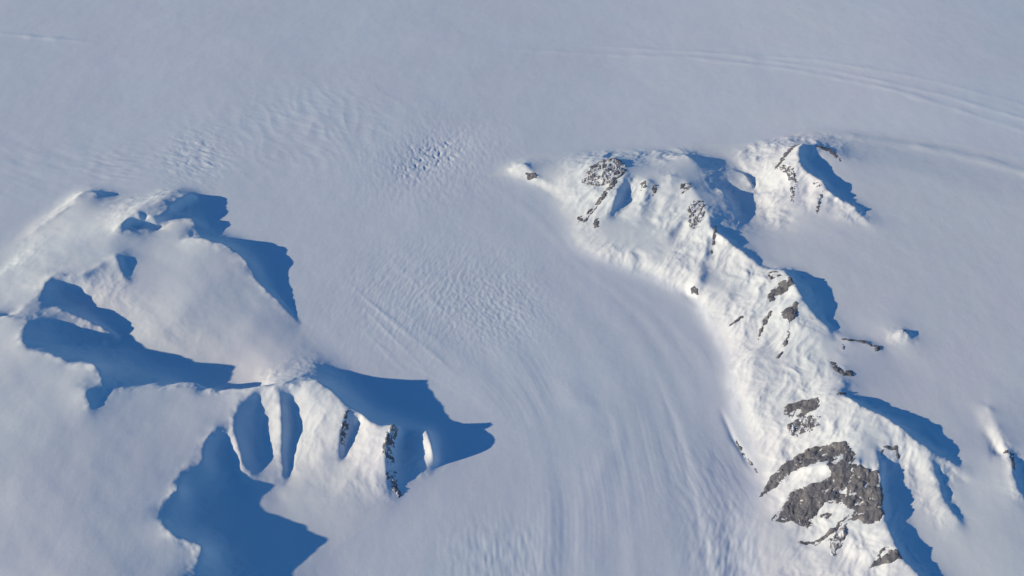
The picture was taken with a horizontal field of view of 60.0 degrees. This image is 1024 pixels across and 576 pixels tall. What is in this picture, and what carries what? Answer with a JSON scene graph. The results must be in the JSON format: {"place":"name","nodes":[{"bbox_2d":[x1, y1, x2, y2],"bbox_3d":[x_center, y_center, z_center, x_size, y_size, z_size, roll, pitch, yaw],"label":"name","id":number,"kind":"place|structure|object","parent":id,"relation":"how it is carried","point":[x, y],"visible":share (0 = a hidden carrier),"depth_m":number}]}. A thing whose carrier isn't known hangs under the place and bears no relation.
{"place":"outdoors","nodes":[
{"label":"outdoors","id":0,"kind":"place"},
{"bbox_2d":[0,309,286,575],"bbox_3d":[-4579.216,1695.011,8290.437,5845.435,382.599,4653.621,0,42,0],"label":"mountain","id":1,"kind":"structure","parent":0,"point":[113,462],"depth_m":8181.44},
{"bbox_2d":[0,187,336,375],"bbox_3d":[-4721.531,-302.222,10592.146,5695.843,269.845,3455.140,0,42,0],"label":"mountain","id":2,"kind":"structure","parent":0,"point":[170,272],"depth_m":10271.77},
{"bbox_2d":[213,367,441,575],"bbox_3d":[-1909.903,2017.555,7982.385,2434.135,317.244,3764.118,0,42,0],"label":"mountain","id":3,"kind":"structure","parent":0,"point":[312,491],"depth_m":8503.25},
{"bbox_2d":[340,408,349,445],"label":"rock outcrop","id":4,"kind":"object","parent":3,"relation":"on","point":[344,426],"visible":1,"depth_m":8649.93},
{"bbox_2d":[382,424,401,497],"bbox_3d":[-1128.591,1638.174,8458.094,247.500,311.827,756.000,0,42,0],"label":"rock outcrop","id":5,"kind":"object","parent":3,"relation":"on","point":[391,435],"visible":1,"depth_m":8440.96},
{"bbox_2d":[0,0,1023,575],"bbox_3d":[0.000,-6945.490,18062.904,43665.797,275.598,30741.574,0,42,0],"label":"glacier","id":6,"kind":"object","parent":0,"point":[332,164],"visible":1,"depth_m":12339.02},
{"bbox_2d":[736,440,757,472],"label":"rock outcrop","id":7,"kind":"object","parent":6,"relation":"on","point":[742,454],"visible":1,"depth_m":8727.10},
{"bbox_2d":[488,144,874,437],"bbox_3d":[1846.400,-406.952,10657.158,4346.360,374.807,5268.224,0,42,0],"label":"mountain","id":8,"kind":"structure","parent":0,"point":[644,229],"depth_m":10602.24},
{"bbox_2d":[525,173,537,179],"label":"rock outcrop","id":9,"kind":"object","parent":8,"relation":"on","point":[530,176],"visible":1,"depth_m":12063.99},
{"bbox_2d":[593,218,599,227],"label":"rock outcrop","id":10,"kind":"object","parent":8,"relation":"on","point":[595,223],"visible":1,"depth_m":11246.60},
{"bbox_2d":[581,158,626,185],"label":"rock outcrop","id":11,"kind":"object","parent":8,"relation":"on","point":[605,176],"visible":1,"depth_m":11851.34},
{"bbox_2d":[583,169,625,222],"bbox_3d":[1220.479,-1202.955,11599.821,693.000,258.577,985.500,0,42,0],"label":"rock outcrop","id":12,"kind":"object","parent":8,"relation":"on","point":[603,196],"visible":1,"depth_m":11529.62},
{"bbox_2d":[640,180,646,190],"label":"rock outcrop","id":13,"kind":"object","parent":8,"relation":"on","point":[645,185],"visible":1,"depth_m":11622.29},
{"bbox_2d":[652,185,656,195],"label":"rock outcrop","id":14,"kind":"object","parent":8,"relation":"on","point":[654,188],"visible":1,"depth_m":11559.50},
{"bbox_2d":[680,183,691,193],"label":"rock outcrop","id":15,"kind":"object","parent":8,"relation":"on","point":[682,186],"visible":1,"depth_m":11523.46},
{"bbox_2d":[691,286,698,294],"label":"rock outcrop","id":16,"kind":"object","parent":8,"relation":"on","point":[695,290],"visible":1,"depth_m":10314.01},
{"bbox_2d":[687,201,705,228],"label":"rock outcrop","id":17,"kind":"object","parent":8,"relation":"on","point":[699,210],"visible":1,"depth_m":11116.81},
{"bbox_2d":[711,225,716,253],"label":"rock outcrop","id":18,"kind":"object","parent":8,"relation":"on","point":[714,234],"visible":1,"depth_m":10755.69},
{"bbox_2d":[729,315,743,325],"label":"rock outcrop","id":19,"kind":"object","parent":8,"relation":"on","point":[737,319],"visible":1,"depth_m":9863.84},
{"bbox_2d":[758,310,772,339],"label":"rock outcrop","id":20,"kind":"object","parent":8,"relation":"on","point":[765,320],"visible":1,"depth_m":9757.77},
{"bbox_2d":[767,271,780,279],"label":"rock outcrop","id":21,"kind":"object","parent":8,"relation":"on","point":[771,277],"visible":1,"depth_m":10185.33},
{"bbox_2d":[767,277,793,301],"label":"rock outcrop","id":22,"kind":"object","parent":8,"relation":"on","point":[783,287],"visible":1,"depth_m":9998.44},
{"bbox_2d":[776,316,790,358],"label":"rock outcrop","id":23,"kind":"object","parent":8,"relation":"on","point":[785,342],"visible":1,"depth_m":9525.84},
{"bbox_2d":[781,301,797,321],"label":"rock outcrop","id":24,"kind":"object","parent":8,"relation":"on","point":[788,312],"visible":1,"depth_m":9710.72},
{"bbox_2d":[829,361,846,375],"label":"rock outcrop","id":25,"kind":"object","parent":8,"relation":"on","point":[839,370],"visible":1,"depth_m":9139.73},
{"bbox_2d":[846,370,853,376],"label":"rock outcrop","id":26,"kind":"object","parent":8,"relation":"on","point":[850,373],"visible":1,"depth_m":9108.07},
{"bbox_2d":[842,338,879,349],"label":"rock outcrop","id":27,"kind":"object","parent":8,"relation":"on","point":[864,342],"visible":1,"depth_m":9462.17},
{"bbox_2d":[764,129,890,219],"bbox_3d":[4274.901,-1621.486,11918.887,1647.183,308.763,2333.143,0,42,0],"label":"mountain","id":28,"kind":"structure","parent":0,"point":[850,180],"depth_m":11807.47},
{"bbox_2d":[774,145,797,168],"bbox_3d":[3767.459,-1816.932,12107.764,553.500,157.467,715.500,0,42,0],"label":"rock outcrop","id":29,"kind":"object","parent":28,"relation":"on","point":[785,155],"visible":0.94,"depth_m":12034.59},
{"bbox_2d":[777,165,797,201],"bbox_3d":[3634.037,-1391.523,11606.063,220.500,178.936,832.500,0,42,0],"label":"rock outcrop","id":30,"kind":"object","parent":28,"relation":"on","point":[788,171],"visible":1,"depth_m":11639.88},
{"bbox_2d":[813,180,822,213],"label":"rock outcrop","id":31,"kind":"object","parent":28,"relation":"on","point":[819,197],"visible":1,"depth_m":11295.66},
{"bbox_2d":[815,145,841,161],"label":"rock outcrop","id":32,"kind":"object","parent":28,"relation":"on","point":[831,151],"visible":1,"depth_m":12146.56},
{"bbox_2d":[719,131,1023,575],"bbox_3d":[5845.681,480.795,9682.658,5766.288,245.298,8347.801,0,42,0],"label":"snow plateau","id":33,"kind":"structure","parent":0,"point":[934,254],"depth_m":10357.76},
{"bbox_2d":[1003,450,1014,469],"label":"rock outcrop","id":34,"kind":"object","parent":33,"relation":"on","point":[1012,458],"visible":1,"depth_m":8335.52},
{"bbox_2d":[750,373,1003,575],"bbox_3d":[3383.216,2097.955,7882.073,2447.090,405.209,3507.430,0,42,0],"label":"mountain","id":35,"kind":"structure","parent":0,"point":[933,521],"depth_m":8167.22},
{"bbox_2d":[784,397,819,416],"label":"rock outcrop","id":36,"kind":"object","parent":35,"relation":"on","point":[806,406],"visible":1,"depth_m":8869.57},
{"bbox_2d":[787,415,819,436],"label":"rock outcrop","id":37,"kind":"object","parent":35,"relation":"on","point":[802,424],"visible":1,"depth_m":8709.72},
{"bbox_2d":[759,441,855,496],"bbox_3d":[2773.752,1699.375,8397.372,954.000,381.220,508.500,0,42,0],"label":"rock outcrop","id":38,"kind":"object","parent":35,"relation":"on","point":[809,456],"visible":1,"depth_m":8390.69},
{"bbox_2d":[804,522,812,527],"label":"rock outcrop","id":39,"kind":"object","parent":35,"relation":"on","point":[807,524],"visible":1,"depth_m":8002.01},
{"bbox_2d":[798,531,833,544],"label":"rock outcrop","id":40,"kind":"object","parent":35,"relation":"on","point":[813,542],"visible":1,"depth_m":7859.39},
{"bbox_2d":[820,512,831,518],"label":"rock outcrop","id":41,"kind":"object","parent":35,"relation":"on","point":[826,514],"visible":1,"depth_m":7999.98},
{"bbox_2d":[771,463,884,545],"bbox_3d":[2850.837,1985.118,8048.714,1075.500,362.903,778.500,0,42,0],"label":"rock outcrop","id":42,"kind":"object","parent":35,"relation":"on","point":[796,510],"visible":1,"depth_m":8084.34},
{"bbox_2d":[828,523,847,556],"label":"rock outcrop","id":43,"kind":"object","parent":35,"relation":"on","point":[841,533],"visible":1,"depth_m":7787.73},
{"bbox_2d":[869,545,902,567],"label":"rock outcrop","id":44,"kind":"object","parent":35,"relation":"on","point":[891,556],"visible":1,"depth_m":7564.04},
{"bbox_2d":[881,445,899,458],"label":"rock outcrop","id":45,"kind":"object","parent":35,"relation":"on","point":[895,447],"visible":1,"depth_m":8333.40}
]}

